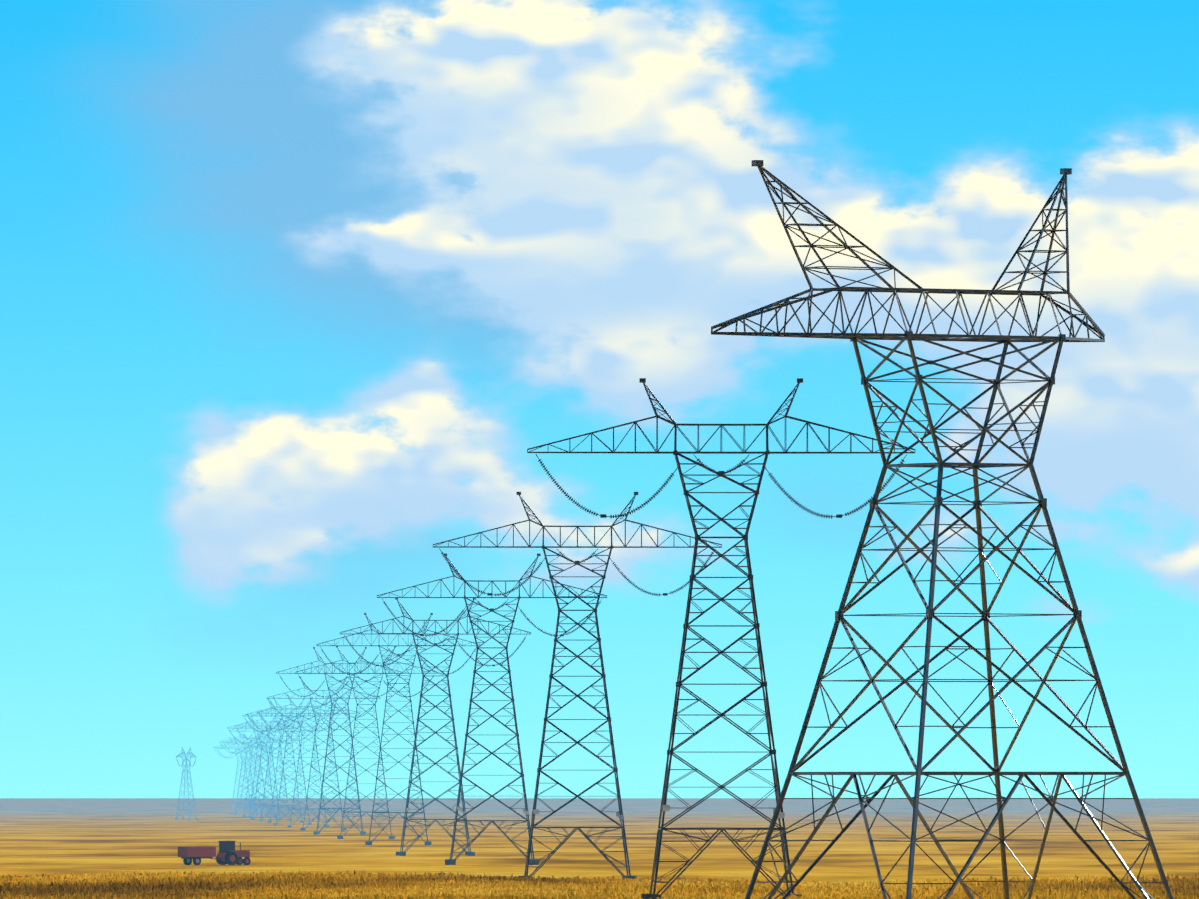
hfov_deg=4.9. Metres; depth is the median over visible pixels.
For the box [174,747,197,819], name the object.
pylon
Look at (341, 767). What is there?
suspension pylon
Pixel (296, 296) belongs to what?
sky
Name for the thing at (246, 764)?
suspension pylon
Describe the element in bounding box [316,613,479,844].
suspension pylon
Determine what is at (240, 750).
suspension pylon
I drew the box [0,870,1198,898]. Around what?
crop
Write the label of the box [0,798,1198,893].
field ground
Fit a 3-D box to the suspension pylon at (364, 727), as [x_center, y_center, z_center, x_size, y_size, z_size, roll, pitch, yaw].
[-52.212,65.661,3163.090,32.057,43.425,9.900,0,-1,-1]
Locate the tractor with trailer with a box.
[178,841,250,864]
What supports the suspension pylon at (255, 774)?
on the field ground at (53, 836)
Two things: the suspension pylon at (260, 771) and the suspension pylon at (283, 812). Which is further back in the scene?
the suspension pylon at (260, 771)
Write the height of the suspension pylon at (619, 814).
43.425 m
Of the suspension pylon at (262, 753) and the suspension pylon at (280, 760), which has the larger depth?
the suspension pylon at (262, 753)
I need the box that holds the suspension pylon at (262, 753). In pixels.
[231,717,302,818]
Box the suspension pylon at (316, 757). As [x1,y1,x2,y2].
[257,695,359,826]
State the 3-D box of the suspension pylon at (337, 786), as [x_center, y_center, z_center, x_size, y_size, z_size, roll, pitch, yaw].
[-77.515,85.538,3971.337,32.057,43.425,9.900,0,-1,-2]
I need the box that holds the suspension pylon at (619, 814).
[433,492,721,878]
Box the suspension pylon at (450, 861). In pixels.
[377,553,606,864]
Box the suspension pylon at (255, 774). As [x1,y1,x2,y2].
[227,714,296,817]
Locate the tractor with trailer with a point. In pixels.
(228, 854)
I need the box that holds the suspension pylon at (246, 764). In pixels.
[219,730,280,815]
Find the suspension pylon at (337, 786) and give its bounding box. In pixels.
[266,678,380,830]
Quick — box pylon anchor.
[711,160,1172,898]
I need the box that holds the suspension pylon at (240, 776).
[216,737,268,813]
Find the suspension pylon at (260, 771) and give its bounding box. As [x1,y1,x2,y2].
[222,731,285,816]
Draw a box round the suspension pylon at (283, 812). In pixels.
[237,711,314,820]
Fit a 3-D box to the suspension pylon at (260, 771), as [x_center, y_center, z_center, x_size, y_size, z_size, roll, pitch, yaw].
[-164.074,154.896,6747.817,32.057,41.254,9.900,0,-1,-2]
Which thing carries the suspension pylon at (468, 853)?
on the field ground at (53, 836)
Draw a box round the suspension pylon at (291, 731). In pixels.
[247,697,339,824]
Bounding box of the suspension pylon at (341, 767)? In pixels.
[276,647,403,833]
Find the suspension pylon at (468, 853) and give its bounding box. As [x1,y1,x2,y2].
[340,598,530,855]
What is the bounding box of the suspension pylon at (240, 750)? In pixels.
[217,738,273,814]
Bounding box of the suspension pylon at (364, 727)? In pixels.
[295,646,437,838]
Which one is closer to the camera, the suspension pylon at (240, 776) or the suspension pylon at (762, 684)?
the suspension pylon at (762, 684)
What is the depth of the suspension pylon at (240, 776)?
7943.53 m
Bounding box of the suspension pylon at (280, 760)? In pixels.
[242,699,329,822]
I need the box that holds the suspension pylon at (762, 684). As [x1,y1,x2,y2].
[527,378,914,898]
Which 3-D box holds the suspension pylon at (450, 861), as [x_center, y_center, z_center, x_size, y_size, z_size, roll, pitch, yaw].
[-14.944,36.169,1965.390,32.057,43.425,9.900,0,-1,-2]
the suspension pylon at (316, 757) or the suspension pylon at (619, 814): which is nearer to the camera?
the suspension pylon at (619, 814)
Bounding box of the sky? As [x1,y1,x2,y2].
[0,0,1198,797]
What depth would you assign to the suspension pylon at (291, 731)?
4780.54 m

